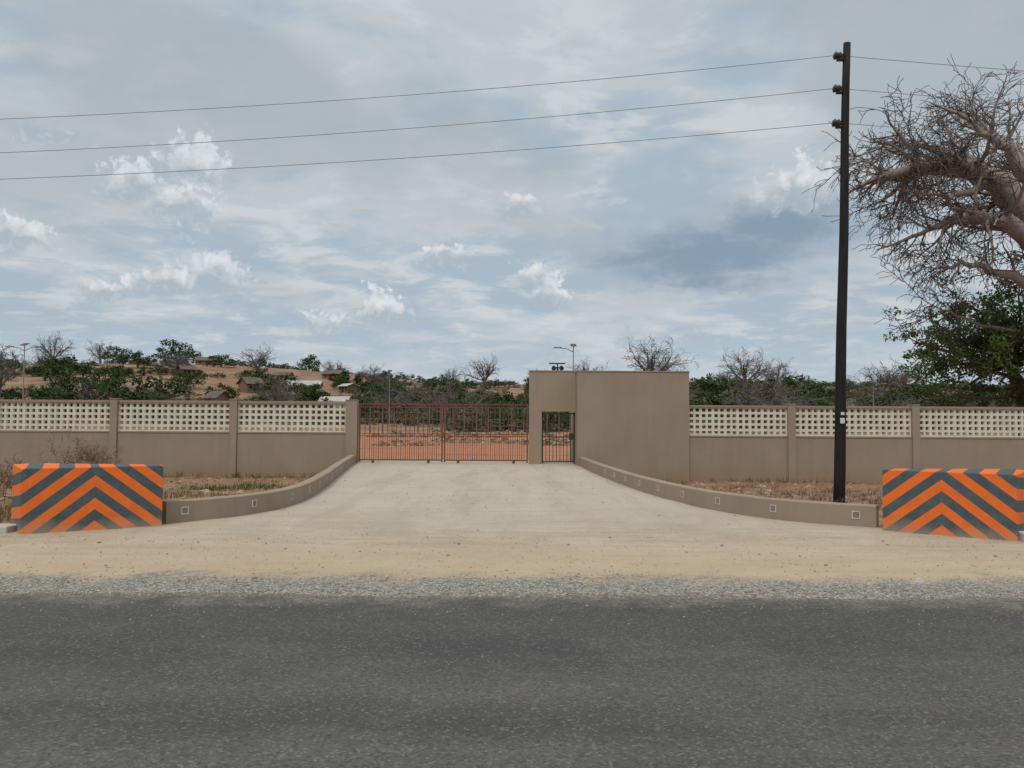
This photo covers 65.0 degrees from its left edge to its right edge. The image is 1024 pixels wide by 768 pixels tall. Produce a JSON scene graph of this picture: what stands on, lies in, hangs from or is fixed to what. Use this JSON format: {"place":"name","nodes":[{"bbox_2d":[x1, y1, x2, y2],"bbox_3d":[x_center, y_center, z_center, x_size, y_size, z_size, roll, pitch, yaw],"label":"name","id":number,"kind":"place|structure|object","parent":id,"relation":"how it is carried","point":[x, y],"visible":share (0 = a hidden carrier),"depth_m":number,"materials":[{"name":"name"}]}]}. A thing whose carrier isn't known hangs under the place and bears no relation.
{"place":"outdoors","nodes":[
{"label":"outdoors","id":0,"kind":"place"},
{"bbox_2d":[358,401,527,463],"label":"steel gate","id":1,"kind":"structure","parent":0,"point":[443,435],"depth_m":27.93,"materials":[{"name":"brown metal"}]},
{"bbox_2d":[0,591,1023,767],"bbox_3d":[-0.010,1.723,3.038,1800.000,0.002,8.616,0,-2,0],"label":"asphalt road","id":2,"kind":"structure","parent":0,"point":[313,683],"depth_m":4.85,"materials":[{"name":"grey asphalt"}]},
{"bbox_2d":[0,363,1023,599],"bbox_3d":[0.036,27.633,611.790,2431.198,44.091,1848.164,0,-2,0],"label":"ground","id":3,"kind":"structure","parent":0,"point":[459,560],"depth_m":9.08,"materials":[{"name":"beige sand"}]},
{"bbox_2d":[0,524,16,532],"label":"kerb block","id":4,"kind":"structure","parent":3,"relation":"on","point":[6,528],"depth_m":10.96,"materials":[{"name":"concrete"}]},
{"bbox_2d":[0,391,18,405],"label":"green tree","id":5,"kind":"object","parent":3,"relation":"on","point":[4,395],"visible":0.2,"depth_m":130.44,"materials":[{"name":"green plant"}]},
{"bbox_2d":[0,453,25,502],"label":"dry shrub","id":6,"kind":"object","parent":3,"relation":"on","point":[5,484],"visible":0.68,"depth_m":14.78,"materials":[{"name":"brown plant"}]},
{"bbox_2d":[1,353,25,369],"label":"green tree","id":7,"kind":"object","parent":3,"relation":"on","point":[12,363],"visible":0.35,"depth_m":220.42,"materials":[{"name":"green plant"}]},
{"bbox_2d":[0,343,43,394],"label":"bare tree","id":8,"kind":"object","parent":3,"relation":"on","point":[7,372],"visible":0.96,"depth_m":150.75,"materials":[{"name":"grey plant"}]},
{"bbox_2d":[5,343,43,428],"bbox_3d":[-35.304,0.523,58.021,2.700,7.037,0.574,0,-2,0],"label":"street lamp","id":9,"kind":"object","parent":3,"relation":"on","point":[24,344],"visible":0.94,"depth_m":58.05,"materials":[{"name":"metal"}]},
{"bbox_2d":[29,330,76,362],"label":"bare tree","id":10,"kind":"object","parent":3,"relation":"on","point":[45,351],"visible":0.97,"depth_m":250.02,"materials":[{"name":"grey plant"}]},
{"bbox_2d":[40,356,79,372],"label":"green tree","id":11,"kind":"object","parent":3,"relation":"on","point":[52,359],"visible":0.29,"depth_m":209.03,"materials":[{"name":"green plant"}]},
{"bbox_2d":[27,367,103,417],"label":"green tree","id":12,"kind":"object","parent":3,"relation":"on","point":[40,394],"visible":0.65,"depth_m":118.38,"materials":[{"name":"green plant"}]},
{"bbox_2d":[47,354,98,378],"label":"green tree","id":13,"kind":"object","parent":3,"relation":"on","point":[83,367],"visible":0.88,"depth_m":188.97,"materials":[{"name":"green plant"}]},
{"bbox_2d":[31,425,123,463],"bbox_3d":[-13.579,2.212,25.066,2.833,1.865,2.294,1,-3,-20],"label":"dry shrub","id":14,"kind":"object","parent":3,"relation":"on","point":[89,458],"visible":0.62,"depth_m":24.95,"materials":[{"name":"brown plant"}]},
{"bbox_2d":[11,463,162,533],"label":"chevron barrier wall","id":15,"kind":"structure","parent":3,"relation":"on","point":[56,497],"depth_m":11.22,"materials":[{"name":"paint"}]},
{"bbox_2d":[84,339,113,362],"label":"bare tree","id":16,"kind":"object","parent":3,"relation":"on","point":[99,351],"visible":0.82,"depth_m":291.60,"materials":[{"name":"grey plant"}]},
{"bbox_2d":[78,369,131,388],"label":"green tree","id":17,"kind":"object","parent":3,"relation":"on","point":[118,375],"visible":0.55,"depth_m":169.68,"materials":[{"name":"green plant"}]},
{"bbox_2d":[85,375,137,404],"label":"green tree","id":18,"kind":"object","parent":3,"relation":"on","point":[102,385],"visible":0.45,"depth_m":149.35,"materials":[{"name":"green plant"}]},
{"bbox_2d":[101,346,136,363],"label":"green tree","id":19,"kind":"object","parent":3,"relation":"on","point":[115,354],"visible":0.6,"depth_m":264.79,"materials":[{"name":"green plant"}]},
{"bbox_2d":[117,350,157,367],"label":"green tree","id":20,"kind":"object","parent":3,"relation":"on","point":[138,360],"visible":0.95,"depth_m":238.47,"materials":[{"name":"green plant"}]},
{"bbox_2d":[109,373,191,417],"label":"green tree","id":21,"kind":"object","parent":3,"relation":"on","point":[178,389],"visible":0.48,"depth_m":120.59,"materials":[{"name":"green plant"}]},
{"bbox_2d":[154,339,202,362],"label":"green tree","id":22,"kind":"object","parent":3,"relation":"on","point":[171,352],"visible":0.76,"depth_m":295.53,"materials":[{"name":"green plant"}]},
{"bbox_2d":[0,398,359,477],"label":"boundary wall","id":23,"kind":"structure","parent":3,"relation":"on","point":[234,448],"depth_m":27.84,"materials":[{"name":"beige paint"}]},
{"bbox_2d":[166,370,206,386],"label":"green tree","id":24,"kind":"object","parent":3,"relation":"on","point":[188,377],"visible":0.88,"depth_m":183.59,"materials":[{"name":"green plant"}]},
{"bbox_2d":[178,368,195,373],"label":"walls","id":25,"kind":"structure","parent":3,"relation":"on","point":[179,369],"depth_m":221.30,"materials":[{"name":"brick"}]},
{"bbox_2d":[176,365,197,369],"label":"roof","id":26,"kind":"structure","parent":25,"relation":"on","point":[186,367],"depth_m":221.43,"materials":[{"name":"beige metal"}]},
{"bbox_2d":[196,360,222,365],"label":"walls","id":27,"kind":"structure","parent":3,"relation":"on","point":[198,363],"depth_m":283.88,"materials":[{"name":"brick"}]},
{"bbox_2d":[195,357,216,360],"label":"roof","id":28,"kind":"structure","parent":27,"relation":"on","point":[201,358],"depth_m":284.66,"materials":[{"name":"beige metal"}]},
{"bbox_2d":[205,392,228,404],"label":"walls","id":29,"kind":"structure","parent":3,"relation":"on","point":[226,398],"depth_m":153.25,"materials":[{"name":"brick"}]},
{"bbox_2d":[202,391,232,398],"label":"roof","id":30,"kind":"structure","parent":29,"relation":"on","point":[212,394],"depth_m":153.31,"materials":[{"name":"grey metal"}]},
{"bbox_2d":[201,353,237,366],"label":"green tree","id":31,"kind":"object","parent":3,"relation":"on","point":[219,360],"visible":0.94,"depth_m":261.77,"materials":[{"name":"green plant"}]},
{"bbox_2d":[203,382,240,398],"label":"green tree","id":32,"kind":"object","parent":3,"relation":"on","point":[231,390],"visible":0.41,"depth_m":164.94,"materials":[{"name":"green plant"}]},
{"bbox_2d":[238,379,259,392],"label":"walls","id":33,"kind":"structure","parent":3,"relation":"on","point":[243,386],"depth_m":184.37,"materials":[{"name":"brick"}]},
{"bbox_2d":[236,377,263,383],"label":"roof","id":34,"kind":"structure","parent":33,"relation":"on","point":[249,380],"depth_m":185.16,"materials":[{"name":"grey metal"}]},
{"bbox_2d":[227,342,279,370],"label":"bare tree","id":35,"kind":"object","parent":3,"relation":"on","point":[261,360],"visible":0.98,"depth_m":239.41,"materials":[{"name":"grey plant"}]},
{"bbox_2d":[237,368,275,379],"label":"green tree","id":36,"kind":"object","parent":3,"relation":"on","point":[260,374],"visible":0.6,"depth_m":214.22,"materials":[{"name":"green plant"}]},
{"bbox_2d":[162,455,355,523],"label":"driveway parapet","id":37,"kind":"structure","parent":3,"relation":"on","point":[189,510],"depth_m":13.06,"materials":[{"name":"beige paint"}]},
{"bbox_2d":[246,389,291,407],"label":"green tree","id":38,"kind":"object","parent":3,"relation":"on","point":[259,398],"visible":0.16,"depth_m":142.97,"materials":[{"name":"green plant"}]},
{"bbox_2d":[253,373,304,394],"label":"green tree","id":39,"kind":"object","parent":3,"relation":"on","point":[291,378],"visible":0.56,"depth_m":179.72,"materials":[{"name":"green plant"}]},
{"bbox_2d":[282,385,332,413],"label":"green tree","id":40,"kind":"object","parent":3,"relation":"on","point":[309,396],"visible":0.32,"depth_m":129.11,"materials":[{"name":"green plant"}]},
{"bbox_2d":[296,354,321,370],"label":"green tree","id":41,"kind":"object","parent":3,"relation":"on","point":[309,360],"visible":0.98,"depth_m":300.07,"materials":[{"name":"green plant"}]},
{"bbox_2d":[291,383,334,398],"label":"green tree","id":42,"kind":"object","parent":3,"relation":"on","point":[317,387],"visible":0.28,"depth_m":168.86,"materials":[{"name":"green plant"}]},
{"bbox_2d":[322,372,343,378],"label":"walls","id":43,"kind":"structure","parent":3,"relation":"on","point":[326,377],"depth_m":250.74,"materials":[{"name":"brick"}]},
{"bbox_2d":[320,370,344,373],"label":"roof","id":44,"kind":"structure","parent":43,"relation":"on","point":[331,371],"depth_m":251.24,"materials":[{"name":"grey metal"}]},
{"bbox_2d":[322,360,352,370],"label":"bare tree","id":45,"kind":"object","parent":3,"relation":"on","point":[328,367],"visible":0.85,"depth_m":261.94,"materials":[{"name":"grey plant"}]},
{"bbox_2d":[328,370,363,383],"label":"green tree","id":46,"kind":"object","parent":3,"relation":"on","point":[357,378],"visible":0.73,"depth_m":232.15,"materials":[{"name":"green plant"}]},
{"bbox_2d":[339,384,357,392],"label":"walls","id":47,"kind":"structure","parent":3,"relation":"on","point":[351,387],"depth_m":214.59,"materials":[{"name":"brick"}]},
{"bbox_2d":[336,383,360,386],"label":"roof","id":48,"kind":"structure","parent":47,"relation":"on","point":[347,384],"depth_m":215.38,"materials":[{"name":"metal"}]},
{"bbox_2d":[351,384,382,400],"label":"green tree","id":49,"kind":"object","parent":3,"relation":"on","point":[368,389],"visible":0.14,"depth_m":162.05,"materials":[{"name":"green plant"}]},
{"bbox_2d":[354,380,409,412],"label":"green tree","id":50,"kind":"object","parent":3,"relation":"on","point":[393,384],"visible":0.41,"depth_m":149.32,"materials":[{"name":"green plant"}]},
{"bbox_2d":[387,370,402,432],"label":"street lamp","id":51,"kind":"object","parent":3,"relation":"on","point":[389,371],"visible":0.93,"depth_m":79.97,"materials":[{"name":"metal"}]},
{"bbox_2d":[390,387,439,413],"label":"green tree","id":52,"kind":"object","parent":3,"relation":"on","point":[417,395],"visible":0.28,"depth_m":143.92,"materials":[{"name":"green plant"}]},
{"bbox_2d":[0,469,882,523],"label":"dry grass","id":53,"kind":"structure","parent":3,"relation":"on","point":[194,487],"depth_m":21.72,"materials":[{"name":"beige plant"}]},
{"bbox_2d":[0,477,882,519],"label":"rubble stones","id":54,"kind":"object","parent":3,"relation":"on","point":[702,483],"visible":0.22,"depth_m":22.72,"materials":[{"name":"stone"}]},
{"bbox_2d":[426,374,462,393],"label":"green tree","id":55,"kind":"object","parent":3,"relation":"on","point":[436,382],"visible":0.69,"depth_m":229.06,"materials":[{"name":"green plant"}]},
{"bbox_2d":[446,389,483,410],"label":"green tree","id":56,"kind":"object","parent":3,"relation":"on","point":[460,393],"visible":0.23,"depth_m":149.67,"materials":[{"name":"green plant"}]},
{"bbox_2d":[361,430,569,445],"bbox_3d":[-3.971,3.895,61.026,16.727,0.524,32.884,0,-2,0],"label":"rubble heap","id":57,"kind":"object","parent":3,"relation":"on","point":[546,441],"visible":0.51,"depth_m":50.83,"materials":[{"name":"soil"}]},
{"bbox_2d":[456,352,500,387],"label":"bare tree","id":58,"kind":"object","parent":3,"relation":"on","point":[486,375],"visible":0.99,"depth_m":261.84,"materials":[{"name":"plant"}]},
{"bbox_2d":[276,407,735,433],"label":"post fence","id":59,"kind":"object","parent":3,"relation":"on","point":[440,412],"visible":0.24,"depth_m":81.90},
{"bbox_2d":[487,391,528,411],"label":"green tree","id":60,"kind":"object","parent":3,"relation":"on","point":[507,397],"visible":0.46,"depth_m":139.57,"materials":[{"name":"green plant"}]},
{"bbox_2d":[1,350,1015,433],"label":"distant trees","id":61,"kind":"object","parent":3,"relation":"on","point":[480,395],"visible":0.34,"depth_m":122.87,"materials":[{"name":"green plant"}]},
{"bbox_2d":[523,377,528,388],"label":"green tree","id":62,"kind":"object","parent":3,"relation":"on","point":[527,379],"visible":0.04,"depth_m":213.10,"materials":[{"name":"green plant"}]},
{"bbox_2d":[554,344,576,369],"bbox_3d":[3.621,0.677,55.021,1.550,6.937,0.574,0,-2,0],"label":"street lamp","id":63,"kind":"object","parent":3,"relation":"on","point":[573,345],"visible":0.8,"depth_m":55.10,"materials":[{"name":"metal"}]},
{"bbox_2d":[391,430,778,440],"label":"yard scrub","id":64,"kind":"object","parent":3,"relation":"on","point":[447,438],"visible":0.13,"depth_m":71.36,"materials":[{"name":"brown plant"}]},
{"bbox_2d":[564,355,608,370],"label":"bare tree","id":65,"kind":"object","parent":3,"relation":"on","point":[576,369],"visible":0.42,"depth_m":261.30,"materials":[{"name":"grey plant"}]},
{"bbox_2d":[529,363,689,480],"bbox_3d":[3.273,1.518,28.712,5.395,4.430,3.540,0,-2,0],"label":"gatehouse","id":66,"kind":"object","parent":3,"relation":"on","point":[636,422],"visible":0.96,"depth_m":26.99,"materials":[{"name":"beige paint"}]},
{"bbox_2d":[542,412,574,463],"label":"pedestrian gate","id":67,"kind":"structure","parent":66,"relation":"attached to","point":[571,436],"depth_m":27.93,"materials":[{"name":"metal"}]},
{"bbox_2d":[623,334,698,370],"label":"bare tree","id":68,"kind":"object","parent":3,"relation":"on","point":[651,364],"visible":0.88,"depth_m":219.16,"materials":[{"name":"grey plant"}]},
{"bbox_2d":[645,362,681,370],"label":"bare tree","id":69,"kind":"object","parent":3,"relation":"on","point":[665,368],"visible":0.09,"depth_m":269.02,"materials":[{"name":"grey plant"}]},
{"bbox_2d":[689,388,724,410],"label":"green tree","id":70,"kind":"object","parent":3,"relation":"on","point":[708,398],"visible":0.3,"depth_m":132.63,"materials":[{"name":"green plant"}]},
{"bbox_2d":[689,373,731,396],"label":"green tree","id":71,"kind":"object","parent":3,"relation":"on","point":[715,386],"visible":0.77,"depth_m":183.71,"materials":[{"name":"green plant"}]},
{"bbox_2d":[579,457,878,527],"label":"driveway parapet","id":72,"kind":"structure","parent":3,"relation":"on","point":[845,514],"depth_m":13.28,"materials":[{"name":"beige paint"}]},
{"bbox_2d":[717,346,787,387],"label":"bare tree","id":73,"kind":"object","parent":3,"relation":"on","point":[743,370],"visible":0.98,"depth_m":221.23,"materials":[{"name":"grey plant"}]},
{"bbox_2d":[713,379,814,411],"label":"green tree","id":74,"kind":"object","parent":3,"relation":"on","point":[735,394],"visible":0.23,"depth_m":127.75,"materials":[{"name":"green plant"}]},
{"bbox_2d":[760,357,796,383],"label":"bare tree","id":75,"kind":"object","parent":3,"relation":"on","point":[777,371],"visible":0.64,"depth_m":249.20,"materials":[{"name":"plant"}]},
{"bbox_2d":[775,373,827,393],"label":"green tree","id":76,"kind":"object","parent":3,"relation":"on","point":[790,381],"visible":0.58,"depth_m":189.24,"materials":[{"name":"green plant"}]},
{"bbox_2d":[782,386,833,415],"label":"green tree","id":77,"kind":"object","parent":3,"relation":"on","point":[819,403],"visible":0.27,"depth_m":138.70,"materials":[{"name":"green plant"}]},
{"bbox_2d":[831,42,850,502],"bbox_3d":[6.816,-2.150,16.604,0.482,9.988,0.243,0,-2,0],"label":"utility pole","id":78,"kind":"object","parent":3,"relation":"on","point":[839,483],"visible":0.99,"depth_m":16.53,"materials":[{"name":"brown wood"}]},
{"bbox_2d":[0,55,1023,178],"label":"power lines","id":79,"kind":"object","parent":78,"relation":"attached to","point":[508,120],"visible":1,"depth_m":16.74,"materials":[{"name":"metal"}]},
{"bbox_2d":[689,404,1023,483],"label":"boundary wall","id":80,"kind":"structure","parent":3,"relation":"on","point":[725,456],"depth_m":27.04,"materials":[{"name":"beige paint"}]},
{"bbox_2d":[846,356,903,395],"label":"bare tree","id":81,"kind":"object","parent":3,"relation":"on","point":[888,378],"visible":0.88,"depth_m":199.57,"materials":[{"name":"plant"}]},
{"bbox_2d":[871,381,886,405],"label":"street lamp","id":82,"kind":"object","parent":3,"relation":"on","point":[873,390],"visible":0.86,"depth_m":79.99,"materials":[{"name":"metal"}]},
{"bbox_2d":[864,389,918,417],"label":"green tree","id":83,"kind":"object","parent":3,"relation":"on","point":[891,396],"visible":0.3,"depth_m":127.01,"materials":[{"name":"green plant"}]},
{"bbox_2d":[883,365,927,389],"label":"bare tree","id":84,"kind":"object","parent":3,"relation":"on","point":[903,382],"visible":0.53,"depth_m":228.00,"materials":[{"name":"plant"}]},
{"bbox_2d":[802,53,1023,348],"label":"bare baobab tree","id":85,"kind":"object","parent":3,"relation":"on","point":[1000,184],"visible":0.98,"depth_m":29.33,"materials":[{"name":"grey plant"}]},
{"bbox_2d":[898,383,962,406],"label":"green tree","id":86,"kind":"object","parent":3,"relation":"on","point":[920,389],"visible":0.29,"depth_m":147.33,"materials":[{"name":"green plant"}]},
{"bbox_2d":[882,246,1023,435],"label":"leafy tree","id":87,"kind":"object","parent":3,"relation":"on","point":[998,350],"visible":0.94,"depth_m":32.73,"materials":[{"name":"green plant"}]},
{"bbox_2d":[882,469,1023,540],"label":"chevron barrier wall","id":88,"kind":"structure","parent":3,"relation":"on","point":[980,503],"depth_m":11.13,"materials":[{"name":"paint"}]},
{"bbox_2d":[946,383,997,405],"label":"green tree","id":89,"kind":"object","parent":3,"relation":"on","point":[965,393],"visible":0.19,"depth_m":172.72,"materials":[{"name":"green plant"}]},
{"bbox_2d":[1019,531,1023,541],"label":"kerb block","id":90,"kind":"structure","parent":3,"relation":"on","point":[1021,535],"depth_m":10.70,"materials":[{"name":"concrete"}]},
{"bbox_2d":[0,464,1023,637],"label":"gravel","id":91,"kind":"structure","parent":0,"point":[649,593],"depth_m":7.56,"materials":[{"name":"grey gravel"}]},
{"bbox_2d":[0,0,1023,386],"label":"sky","id":92,"kind":"structure","parent":0,"point":[426,267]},
{"bbox_2d":[92,460,951,539],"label":"driveway","id":93,"kind":"structure","parent":0,"point":[611,516],"depth_m":13.39,"materials":[{"name":"concrete"}]},
{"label":"walls","id":94,"kind":"object","parent":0,"visible":0},
{"bbox_2d":[286,380,323,386],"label":"roof","id":95,"kind":"structure","parent":94,"relation":"on","point":[306,383],"depth_m":195.11,"materials":[{"name":"metal"}]},
{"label":"walls","id":96,"kind":"object","parent":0,"visible":0},
{"bbox_2d":[318,396,351,400],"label":"roof","id":97,"kind":"structure","parent":96,"relation":"on","point":[336,398],"depth_m":147.03,"materials":[{"name":"metal"}]},
{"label":"walls","id":98,"kind":"object","parent":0,"visible":0},
{"bbox_2d":[273,372,293,375],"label":"roof","id":99,"kind":"structure","parent":98,"relation":"on","point":[278,373],"depth_m":231.23,"materials":[{"name":"grey metal"}]}
]}

